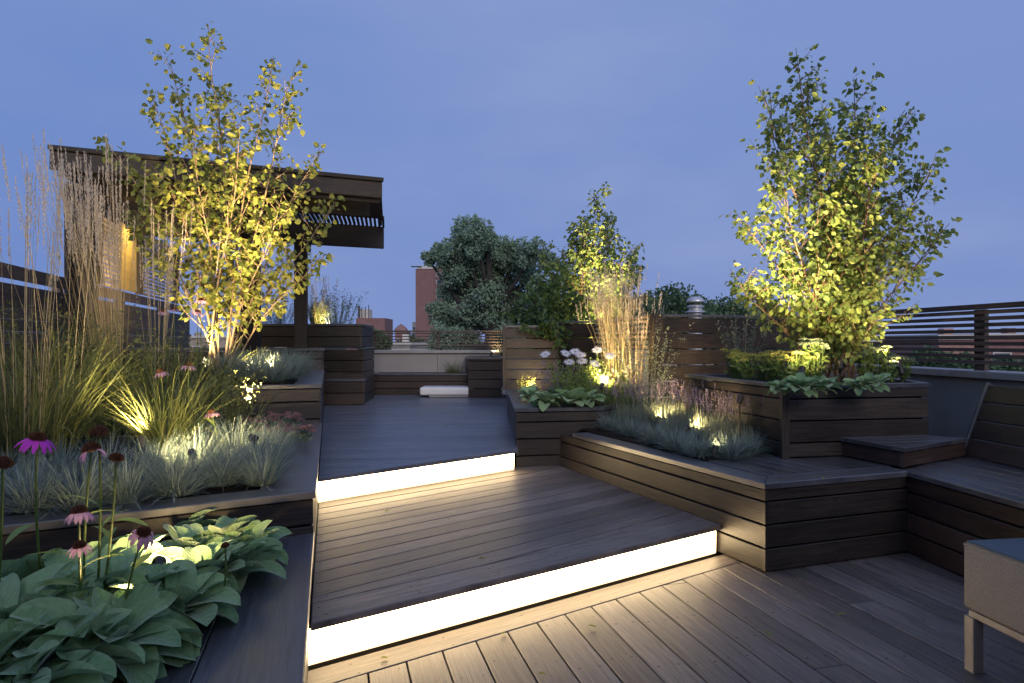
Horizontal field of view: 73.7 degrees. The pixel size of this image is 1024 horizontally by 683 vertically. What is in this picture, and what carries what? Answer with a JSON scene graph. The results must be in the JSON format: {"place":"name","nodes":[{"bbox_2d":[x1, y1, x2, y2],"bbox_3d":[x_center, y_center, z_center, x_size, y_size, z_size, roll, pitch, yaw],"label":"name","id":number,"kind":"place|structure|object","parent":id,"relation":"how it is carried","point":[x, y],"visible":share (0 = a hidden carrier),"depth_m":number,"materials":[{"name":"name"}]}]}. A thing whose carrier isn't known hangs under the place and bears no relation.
{"place":"outdoors","nodes":[
{"label":"outdoors","id":0,"kind":"place"},
{"bbox_2d":[1,306,178,456],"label":"arching grass","id":1,"kind":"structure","parent":0,"point":[68,433],"depth_m":4.01,"materials":[{"name":"plant"}]},
{"bbox_2d":[356,305,392,340],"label":"brick block","id":2,"kind":"structure","parent":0,"point":[365,316],"depth_m":150.36,"materials":[{"name":"brick"}]},
{"bbox_2d":[411,266,472,341],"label":"apartment tower","id":3,"kind":"structure","parent":0,"point":[426,282],"depth_m":220.00,"materials":[{"name":"brick"}]},
{"bbox_2d":[0,0,1023,342],"label":"sky","id":4,"kind":"structure","parent":0,"point":[508,113],"materials":[{"name":"blue"}]},
{"bbox_2d":[556,321,605,392],"bbox_3d":[0.830,0.200,8.325,0.680,0.900,0.065,0,0,37],"label":"narrow screen","id":5,"kind":"object","parent":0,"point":[583,345],"visible":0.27,"depth_m":8.30,"materials":[{"name":"brown wood"}]},
{"bbox_2d":[878,328,973,365],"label":"house","id":6,"kind":"structure","parent":0,"point":[946,346],"depth_m":47.14,"materials":[{"name":"red brick"}]},
{"label":"ground","id":7,"kind":"structure","parent":0,"visible":0},
{"bbox_2d":[420,213,559,349],"bbox_3d":[-1.051,1.976,34.134,7.259,16.569,5.792,0,0,0],"label":"oak tree","id":8,"kind":"object","parent":7,"relation":"on","point":[489,283],"visible":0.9,"depth_m":33.44,"materials":[{"name":"green plant"}]},
{"bbox_2d":[630,281,733,396],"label":"broadleaf tree","id":9,"kind":"object","parent":7,"relation":"on","point":[672,303],"visible":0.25,"depth_m":47.53,"materials":[{"name":"green plant"}]},
{"bbox_2d":[685,293,767,364],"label":"broadleaf tree","id":10,"kind":"object","parent":7,"relation":"on","point":[740,309],"visible":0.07,"depth_m":49.48,"materials":[{"name":"green plant"}]},
{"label":"roof slab","id":11,"kind":"structure","parent":7,"relation":"on","visible":0},
{"bbox_2d":[308,414,713,670],"bbox_3d":[-0.631,1.106,7.423,3.202,0.348,9.205,0,0,-14],"label":"deck framing","id":12,"kind":"object","parent":11,"relation":"on","point":[394,644],"visible":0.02,"depth_m":3.11,"materials":[{"name":"wood"}]},
{"bbox_2d":[0,423,321,582],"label":"grass planter","id":13,"kind":"object","parent":12,"relation":"on","point":[293,510],"visible":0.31,"depth_m":2.98,"materials":[{"name":"brown wood"}]},
{"bbox_2d":[0,451,94,515],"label":"fescue clump","id":14,"kind":"object","parent":13,"relation":"on","point":[27,501],"visible":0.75,"depth_m":2.75,"materials":[{"name":"plant"}]},
{"bbox_2d":[7,433,102,484],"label":"fescue clump","id":15,"kind":"object","parent":13,"relation":"on","point":[64,459],"visible":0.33,"depth_m":3.27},
{"bbox_2d":[0,296,139,427],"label":"aster foliage","id":16,"kind":"object","parent":13,"relation":"on","point":[22,344],"visible":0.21,"depth_m":4.92,"materials":[{"name":"green plant"}]},
{"bbox_2d":[4,447,142,519],"bbox_3d":[-1.791,0.565,2.831,0.541,0.259,0.550,0,0,-13],"label":"fescue clump","id":17,"kind":"object","parent":13,"relation":"on","point":[68,503],"visible":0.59,"depth_m":2.79,"materials":[{"name":"plant"}]},
{"bbox_2d":[0,328,150,463],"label":"arching grass","id":18,"kind":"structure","parent":13,"relation":"on","point":[12,419],"depth_m":3.59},
{"bbox_2d":[0,143,163,467],"bbox_3d":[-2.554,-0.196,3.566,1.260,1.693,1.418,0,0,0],"label":"feather reed grass","id":19,"kind":"object","parent":13,"relation":"on","point":[42,413],"depth_m":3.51,"materials":[{"name":"plant"}]},
{"bbox_2d":[3,131,172,431],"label":"feather reed grass","id":20,"kind":"object","parent":13,"relation":"on","point":[117,300],"depth_m":4.91,"materials":[{"name":"plant"}]},
{"bbox_2d":[0,262,189,394],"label":"board fence","id":21,"kind":"object","parent":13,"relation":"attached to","point":[18,273],"visible":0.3,"depth_m":6.42,"materials":[{"name":"brown wood"}]},
{"bbox_2d":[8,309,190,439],"bbox_3d":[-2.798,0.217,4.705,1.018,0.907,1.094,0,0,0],"label":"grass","id":22,"kind":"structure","parent":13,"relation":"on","point":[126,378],"depth_m":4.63,"materials":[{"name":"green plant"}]},
{"bbox_2d":[53,433,150,482],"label":"fescue clump","id":23,"kind":"object","parent":13,"relation":"on","point":[108,453],"visible":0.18,"depth_m":3.38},
{"bbox_2d":[10,280,236,443],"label":"arching grass","id":24,"kind":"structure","parent":13,"relation":"on","point":[132,374],"depth_m":4.84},
{"bbox_2d":[56,442,197,510],"bbox_3d":[-1.653,0.565,2.932,0.550,0.259,0.541,0,0,2],"label":"fescue clump","id":25,"kind":"object","parent":13,"relation":"on","point":[132,486],"visible":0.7,"depth_m":2.90,"materials":[{"name":"plant"}]},
{"bbox_2d":[51,320,215,433],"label":"grass","id":26,"kind":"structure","parent":13,"relation":"on","point":[176,360],"depth_m":4.94,"materials":[{"name":"green plant"}]},
{"bbox_2d":[9,355,296,449],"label":"loose grass","id":27,"kind":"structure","parent":13,"relation":"on","point":[181,411],"depth_m":4.47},
{"bbox_2d":[113,428,199,476],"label":"fescue clump","id":28,"kind":"object","parent":13,"relation":"on","point":[157,451],"visible":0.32,"depth_m":3.48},
{"bbox_2d":[42,315,294,457],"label":"arching grass","id":29,"kind":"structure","parent":13,"relation":"on","point":[171,422],"depth_m":3.98,"materials":[{"name":"plant"}]},
{"bbox_2d":[102,433,240,505],"bbox_3d":[-1.516,0.559,3.063,0.576,0.271,0.566,0,0,15],"label":"fescue clump","id":30,"kind":"object","parent":13,"relation":"on","point":[183,489],"visible":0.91,"depth_m":3.04,"materials":[{"name":"plant"}]},
{"bbox_2d":[157,422,233,469],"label":"fescue clump","id":31,"kind":"object","parent":13,"relation":"on","point":[189,444],"visible":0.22,"depth_m":3.72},
{"bbox_2d":[168,365,268,434],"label":"aster foliage","id":32,"kind":"object","parent":13,"relation":"on","point":[231,414],"visible":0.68,"depth_m":4.81,"materials":[{"name":"green plant"}]},
{"bbox_2d":[167,431,276,489],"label":"fescue clump","id":33,"kind":"object","parent":13,"relation":"on","point":[224,472],"visible":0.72,"depth_m":3.26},
{"bbox_2d":[195,414,272,457],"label":"fescue clump","id":34,"kind":"object","parent":13,"relation":"on","point":[227,441],"visible":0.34,"depth_m":4.06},
{"bbox_2d":[210,439,305,490],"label":"fescue clump","id":35,"kind":"object","parent":13,"relation":"on","point":[259,477],"visible":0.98,"depth_m":3.26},
{"bbox_2d":[213,426,303,473],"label":"fescue clump","id":36,"kind":"object","parent":13,"relation":"on","point":[255,444],"visible":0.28,"depth_m":3.59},
{"bbox_2d":[234,411,304,433],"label":"sedum plant","id":37,"kind":"object","parent":13,"relation":"on","point":[269,420],"visible":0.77,"depth_m":5.07,"materials":[{"name":"purple plant"}]},
{"bbox_2d":[256,422,316,443],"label":"sedum plant","id":38,"kind":"object","parent":13,"relation":"on","point":[301,432],"visible":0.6,"depth_m":4.54,"materials":[{"name":"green plant"}]},
{"bbox_2d":[2,363,324,451],"bbox_3d":[-3.149,0.582,6.885,2.406,0.736,3.249,0,0,-15],"label":"birch planter","id":39,"kind":"object","parent":12,"relation":"on","point":[305,398],"visible":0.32,"depth_m":5.72,"materials":[{"name":"brown wood"}]},
{"bbox_2d":[113,200,221,426],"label":"feather reed grass","id":40,"kind":"object","parent":39,"relation":"on","point":[166,296],"depth_m":5.21,"materials":[{"name":"plant"}]},
{"bbox_2d":[47,144,384,374],"bbox_3d":[-3.551,-0.550,9.008,3.667,2.500,5.225,0,0,-10],"label":"pergola","id":41,"kind":"object","parent":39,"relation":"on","point":[361,195],"visible":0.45,"depth_m":7.67,"materials":[{"name":"brown wood"}]},
{"bbox_2d":[93,21,345,370],"bbox_3d":[-2.603,-1.261,6.207,2.066,3.172,1.040,0,0,0],"label":"birch tree","id":42,"kind":"object","parent":39,"relation":"on","point":[214,297],"visible":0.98,"depth_m":6.16,"materials":[{"name":"green plant"}]},
{"bbox_2d":[246,348,306,381],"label":"fescue clump","id":43,"kind":"object","parent":39,"relation":"on","point":[274,374],"visible":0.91,"depth_m":5.90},
{"bbox_2d":[114,347,324,404],"bbox_3d":[-3.717,0.517,9.008,2.406,0.865,1.267,0,0,-15],"label":"planter","id":44,"kind":"object","parent":12,"relation":"on","point":[320,354],"visible":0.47,"depth_m":8.57,"materials":[{"name":"brown wood"}]},
{"bbox_2d":[318,454,513,502],"bbox_3d":[-0.650,0.999,5.101,1.766,0.140,0.026,0,0,-42],"label":"step light","id":45,"kind":"object","parent":12,"relation":"attached to","point":[330,490],"visible":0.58,"depth_m":5.00,"materials":[{"name":"white plastic"}]},
{"bbox_2d":[318,395,517,481],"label":"deck","id":46,"kind":"structure","parent":12,"relation":"on","point":[376,434],"depth_m":6.64,"materials":[{"name":"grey wood"}]},
{"bbox_2d":[324,378,365,404],"bbox_3d":[-2.457,0.712,9.714,0.768,0.364,0.249,0,0,0],"label":"timber step","id":47,"kind":"object","parent":46,"relation":"on","point":[344,393],"visible":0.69,"depth_m":9.64,"materials":[{"name":"brown wood"}]},
{"bbox_2d":[324,347,374,402],"bbox_3d":[-2.834,0.493,10.370,1.434,0.813,1.085,0,0,0],"label":"end box","id":48,"kind":"object","parent":46,"relation":"on","point":[350,362],"visible":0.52,"depth_m":9.87,"materials":[{"name":"brown wood"}]},
{"bbox_2d":[234,324,373,346],"bbox_3d":[-3.256,-0.088,10.625,2.117,0.344,1.174,0,0,0],"label":"raised planter","id":49,"kind":"object","parent":48,"relation":"on","point":[324,335],"visible":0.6,"depth_m":10.05,"materials":[{"name":"brown wood"}]},
{"bbox_2d":[311,285,368,323],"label":"sage plant","id":50,"kind":"object","parent":49,"relation":"on","point":[335,321],"visible":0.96,"depth_m":10.37,"materials":[{"name":"green plant"}]},
{"bbox_2d":[373,372,466,394],"bbox_3d":[-1.230,0.718,11.710,2.284,0.365,0.544,0,0,0],"label":"bench planter","id":51,"kind":"object","parent":46,"relation":"on","point":[399,383],"visible":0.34,"depth_m":11.45,"materials":[{"name":"brown wood"}]},
{"bbox_2d":[420,386,506,396],"bbox_3d":[-0.780,0.815,11.150,1.400,0.159,0.460,0,0,0],"label":"white lounge","id":52,"kind":"object","parent":46,"relation":"on","point":[446,391],"visible":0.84,"depth_m":10.93,"materials":[{"name":"fabric"}]},
{"bbox_2d":[465,356,501,397],"bbox_3d":[-0.460,0.575,11.374,0.706,0.650,1.075,0,0,0],"label":"dark box","id":53,"kind":"object","parent":46,"relation":"on","point":[484,378],"visible":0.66,"depth_m":10.88,"materials":[{"name":"brown wood"}]},
{"bbox_2d":[308,531,715,665],"bbox_3d":[0.203,1.176,3.327,2.417,0.140,0.026,0,0,-35],"label":"step light","id":54,"kind":"object","parent":12,"relation":"attached to","point":[343,639],"visible":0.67,"depth_m":3.10,"materials":[{"name":"white plastic"}]},
{"bbox_2d":[311,464,720,630],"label":"deck","id":55,"kind":"structure","parent":12,"relation":"on","point":[416,545],"depth_m":3.80,"materials":[{"name":"brown wood"}]},
{"bbox_2d":[506,389,628,466],"bbox_3d":[0.533,0.816,7.069,1.200,0.523,2.486,0,0,0],"label":"planter","id":56,"kind":"object","parent":55,"relation":"on","point":[537,432],"visible":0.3,"depth_m":5.90,"materials":[{"name":"brown wood"}]},
{"bbox_2d":[502,325,558,389],"bbox_3d":[0.220,0.190,8.039,0.662,0.760,0.065,0,0,-4],"label":"timber screen","id":57,"kind":"object","parent":56,"relation":"on","point":[510,331],"visible":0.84,"depth_m":8.02,"materials":[{"name":"brown wood"}]},
{"bbox_2d":[540,351,611,400],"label":"daisy","id":58,"kind":"object","parent":56,"relation":"on","point":[567,377],"depth_m":6.42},
{"bbox_2d":[575,260,660,398],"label":"feather reed grass","id":59,"kind":"object","parent":56,"relation":"on","point":[614,363],"depth_m":6.69,"materials":[{"name":"plant"}]},
{"bbox_2d":[506,379,544,414],"bbox_3d":[0.212,0.770,9.580,0.599,0.360,2.564,0,0,0],"label":"side planter","id":60,"kind":"object","parent":12,"relation":"on","point":[518,379],"visible":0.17,"depth_m":10.69,"materials":[{"name":"brown wood"}]},
{"bbox_2d":[535,182,652,366],"bbox_3d":[1.094,-0.815,9.378,1.409,2.736,1.252,0,0,-24],"label":"birch tree","id":61,"kind":"object","parent":60,"relation":"on","point":[587,254],"visible":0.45,"depth_m":9.23,"materials":[{"name":"green plant"}]},
{"bbox_2d":[372,350,676,400],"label":"parapet","id":62,"kind":"structure","parent":11,"relation":"on","point":[410,360],"depth_m":11.99,"materials":[{"name":"grey concrete"}]},
{"bbox_2d":[373,330,675,349],"bbox_3d":[0.220,-0.003,12.071,5.360,0.385,0.082,0,0,0],"label":"slat fence","id":63,"kind":"object","parent":62,"relation":"on","point":[438,339],"visible":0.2,"depth_m":12.05,"materials":[{"name":"brown wood"}]},
{"bbox_2d":[492,259,597,379],"bbox_3d":[0.633,-0.242,8.648,1.627,1.608,1.568,0,0,-22],"label":"serviceberry shrub","id":64,"kind":"object","parent":11,"relation":"on","point":[551,314],"visible":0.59,"depth_m":8.57,"materials":[{"name":"green plant"}]},
{"bbox_2d":[368,551,722,682],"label":"deck underlay","id":65,"kind":"object","parent":11,"relation":"on","point":[717,553],"depth_m":4.12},
{"bbox_2d":[121,532,314,682],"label":"planter","id":66,"kind":"object","parent":65,"relation":"on","point":[264,638],"visible":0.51,"depth_m":2.06,"materials":[{"name":"grey wood"}]},
{"bbox_2d":[1,554,46,580],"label":"hosta","id":67,"kind":"object","parent":66,"relation":"on","point":[24,567],"visible":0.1,"depth_m":2.11,"materials":[{"name":"green plant"}]},
{"bbox_2d":[5,431,61,569],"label":"coneflower","id":68,"kind":"object","parent":66,"relation":"on","point":[36,438],"visible":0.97,"depth_m":1.79,"materials":[{"name":"green plant"}]},
{"bbox_2d":[0,561,72,619],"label":"hosta","id":69,"kind":"object","parent":66,"relation":"on","point":[13,588],"visible":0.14,"depth_m":1.95,"materials":[{"name":"green plant"}]},
{"bbox_2d":[0,606,100,682],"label":"hosta","id":70,"kind":"object","parent":66,"relation":"on","point":[35,614],"visible":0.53,"depth_m":1.64,"materials":[{"name":"green plant"}]},
{"bbox_2d":[0,597,103,663],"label":"hosta","id":71,"kind":"object","parent":66,"relation":"on","point":[81,616],"visible":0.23,"depth_m":1.68,"materials":[{"name":"green plant"}]},
{"bbox_2d":[0,628,116,682],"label":"hosta","id":72,"kind":"object","parent":66,"relation":"on","point":[95,666],"visible":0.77,"depth_m":1.57,"materials":[{"name":"green plant"}]},
{"bbox_2d":[19,541,108,578],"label":"hosta","id":73,"kind":"object","parent":66,"relation":"on","point":[52,558],"visible":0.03,"depth_m":2.20,"materials":[{"name":"green plant"}]},
{"bbox_2d":[0,568,130,614],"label":"hosta","id":74,"kind":"object","parent":66,"relation":"on","point":[65,588],"visible":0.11,"depth_m":1.94,"materials":[{"name":"green plant"}]},
{"bbox_2d":[23,505,123,598],"bbox_3d":[-1.198,0.630,1.839,0.434,0.446,0.221,0,0,41],"label":"coneflower","id":75,"kind":"object","parent":66,"relation":"on","point":[78,513],"visible":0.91,"depth_m":1.71,"materials":[{"name":"green plant"}]},
{"bbox_2d":[0,603,164,682],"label":"hosta","id":76,"kind":"object","parent":66,"relation":"on","point":[134,652],"visible":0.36,"depth_m":1.69,"materials":[{"name":"green plant"}]},
{"bbox_2d":[55,425,125,589],"bbox_3d":[-1.179,0.533,1.919,0.180,0.638,0.463,0,0,-30],"label":"coneflower","id":77,"kind":"object","parent":66,"relation":"on","point":[98,430],"visible":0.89,"depth_m":1.87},
{"bbox_2d":[70,441,129,578],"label":"coneflower","id":78,"kind":"object","parent":66,"relation":"on","point":[90,446],"visible":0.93,"depth_m":1.79,"materials":[{"name":"green plant"}]},
{"bbox_2d":[9,585,202,682],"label":"hosta","id":79,"kind":"object","parent":66,"relation":"on","point":[143,603],"visible":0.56,"depth_m":1.81,"materials":[{"name":"green plant"}]},
{"bbox_2d":[44,542,187,600],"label":"hosta","id":80,"kind":"object","parent":66,"relation":"on","point":[121,562],"visible":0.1,"depth_m":2.11,"materials":[{"name":"green plant"}]},
{"bbox_2d":[91,452,147,589],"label":"coneflower","id":81,"kind":"object","parent":66,"relation":"on","point":[115,457],"visible":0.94,"depth_m":1.88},
{"bbox_2d":[61,587,201,682],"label":"hosta","id":82,"kind":"object","parent":66,"relation":"on","point":[187,640],"visible":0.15,"depth_m":1.90,"materials":[{"name":"green plant"}]},
{"bbox_2d":[124,525,154,598],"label":"coneflower","id":83,"kind":"object","parent":66,"relation":"on","point":[143,532],"visible":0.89,"depth_m":1.75,"materials":[{"name":"pink plant"}]},
{"bbox_2d":[110,533,182,562],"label":"hosta","id":84,"kind":"object","parent":66,"relation":"on","point":[156,549],"visible":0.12,"depth_m":2.36,"materials":[{"name":"green plant"}]},
{"bbox_2d":[108,559,240,625],"bbox_3d":[-1.022,0.803,2.088,0.354,0.224,0.378,0,0,7],"label":"hosta","id":85,"kind":"object","parent":66,"relation":"on","point":[212,598],"visible":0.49,"depth_m":2.12,"materials":[{"name":"green plant"}]},
{"bbox_2d":[160,523,224,548],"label":"hosta","id":86,"kind":"object","parent":66,"relation":"on","point":[182,535],"visible":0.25,"depth_m":2.63,"materials":[{"name":"green plant"}]},
{"bbox_2d":[183,537,264,617],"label":"hosta","id":87,"kind":"object","parent":66,"relation":"on","point":[189,553],"visible":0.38,"depth_m":2.35,"materials":[{"name":"green plant"}]},
{"bbox_2d":[179,515,268,546],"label":"hosta","id":88,"kind":"object","parent":66,"relation":"on","point":[229,525],"visible":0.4,"depth_m":2.69,"materials":[{"name":"green plant"}]},
{"bbox_2d":[217,537,285,590],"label":"hosta","id":89,"kind":"object","parent":66,"relation":"on","point":[265,559],"visible":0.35,"depth_m":2.48,"materials":[{"name":"green plant"}]},
{"bbox_2d":[222,520,291,571],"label":"hosta","id":90,"kind":"object","parent":66,"relation":"on","point":[258,530],"visible":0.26,"depth_m":2.71,"materials":[{"name":"green plant"}]},
{"bbox_2d":[307,551,1023,682],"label":"deck floor","id":91,"kind":"structure","parent":65,"relation":"on","point":[901,620],"depth_m":2.89,"materials":[{"name":"brown wood"}]},
{"bbox_2d":[559,428,1023,570],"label":"bench planter","id":92,"kind":"object","parent":91,"relation":"on","point":[769,511],"visible":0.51,"depth_m":3.97,"materials":[{"name":"brown wood"}]},
{"bbox_2d":[594,316,647,403],"bbox_3d":[1.170,0.191,7.335,0.060,0.891,1.287,0,0,-17],"label":"lattice screen","id":93,"kind":"object","parent":92,"relation":"on","point":[643,321],"visible":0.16,"depth_m":7.06,"materials":[{"name":"brown wood"}]},
{"bbox_2d":[588,290,666,408],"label":"feather reed grass","id":94,"kind":"object","parent":92,"relation":"on","point":[639,359],"depth_m":6.51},
{"bbox_2d":[596,316,692,414],"bbox_3d":[1.242,0.247,6.359,0.783,1.044,0.892,0,0,40],"label":"sage plant","id":95,"kind":"object","parent":92,"relation":"on","point":[647,369],"visible":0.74,"depth_m":6.29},
{"bbox_2d":[668,428,721,458],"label":"fescue clump","id":96,"kind":"object","parent":92,"relation":"on","point":[699,451],"visible":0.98,"depth_m":4.47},
{"bbox_2d":[697,426,764,463],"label":"fescue clump","id":97,"kind":"object","parent":92,"relation":"on","point":[727,454],"visible":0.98,"depth_m":4.40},
{"bbox_2d":[648,314,820,410],"bbox_3d":[2.317,0.292,6.923,2.091,1.115,0.110,0,0,-20],"label":"tall screen","id":98,"kind":"object","parent":92,"relation":"on","point":[705,323],"visible":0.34,"depth_m":6.73,"materials":[{"name":"brown wood"}]},
{"bbox_2d":[685,374,929,458],"bbox_3d":[2.275,0.520,5.162,1.564,0.481,1.487,0,0,0],"label":"square planter","id":99,"kind":"object","parent":92,"relation":"on","point":[801,424],"visible":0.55,"depth_m":4.58,"materials":[{"name":"brown wood"}]},
{"bbox_2d":[728,351,784,381],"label":"sedum plant","id":100,"kind":"object","parent":99,"relation":"on","point":[744,359],"visible":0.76,"depth_m":5.21,"materials":[{"name":"green plant"}]},
{"bbox_2d":[755,350,816,381],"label":"sedum plant","id":101,"kind":"object","parent":99,"relation":"on","point":[779,372],"visible":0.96,"depth_m":5.01,"materials":[{"name":"green plant"}]},
{"bbox_2d":[781,372,823,397],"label":"lambs ear plant","id":102,"kind":"object","parent":99,"relation":"on","point":[799,378],"visible":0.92,"depth_m":4.17,"materials":[{"name":"green plant"}]},
{"bbox_2d":[794,338,830,376],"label":"sedum plant","id":103,"kind":"object","parent":99,"relation":"on","point":[814,346],"visible":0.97,"depth_m":4.89,"materials":[{"name":"green plant"}]},
{"bbox_2d":[719,43,962,381],"bbox_3d":[2.459,-0.955,5.189,1.544,2.582,1.196,0,0,-31],"label":"birch tree","id":104,"kind":"object","parent":99,"relation":"on","point":[840,324],"visible":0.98,"depth_m":5.12,"materials":[{"name":"green plant"}]},
{"bbox_2d":[851,345,895,376],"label":"sedum plant","id":105,"kind":"object","parent":99,"relation":"on","point":[868,360],"visible":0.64,"depth_m":5.11,"materials":[{"name":"green plant"}]},
{"bbox_2d":[876,354,915,382],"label":"sedum plant","id":106,"kind":"object","parent":99,"relation":"on","point":[908,364],"visible":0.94,"depth_m":4.97,"materials":[{"name":"green plant"}]},
{"bbox_2d":[841,435,967,466],"bbox_3d":[2.618,0.697,4.427,0.764,0.126,0.482,0,0,-19],"label":"corner table","id":107,"kind":"object","parent":92,"relation":"on","point":[906,451],"visible":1,"depth_m":4.32,"materials":[{"name":"brown wood"}]},
{"bbox_2d":[783,363,1023,448],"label":"parapet wall","id":108,"kind":"structure","parent":91,"relation":"on","point":[954,395],"depth_m":5.58,"materials":[{"name":"grey concrete"}]},
{"bbox_2d":[770,301,1023,370],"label":"slat fence","id":109,"kind":"object","parent":108,"relation":"on","point":[981,343],"visible":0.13,"depth_m":5.51,"materials":[{"name":"brown wood"}]},
{"bbox_2d":[905,382,1023,575],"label":"long bench","id":110,"kind":"object","parent":91,"relation":"on","point":[955,504],"visible":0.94,"depth_m":3.86,"materials":[{"name":"brown wood"}]},
{"bbox_2d":[963,538,1023,673],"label":"ottoman","id":111,"kind":"object","parent":91,"relation":"on","point":[993,583],"visible":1,"depth_m":2.50,"materials":[{"name":"fabric"}]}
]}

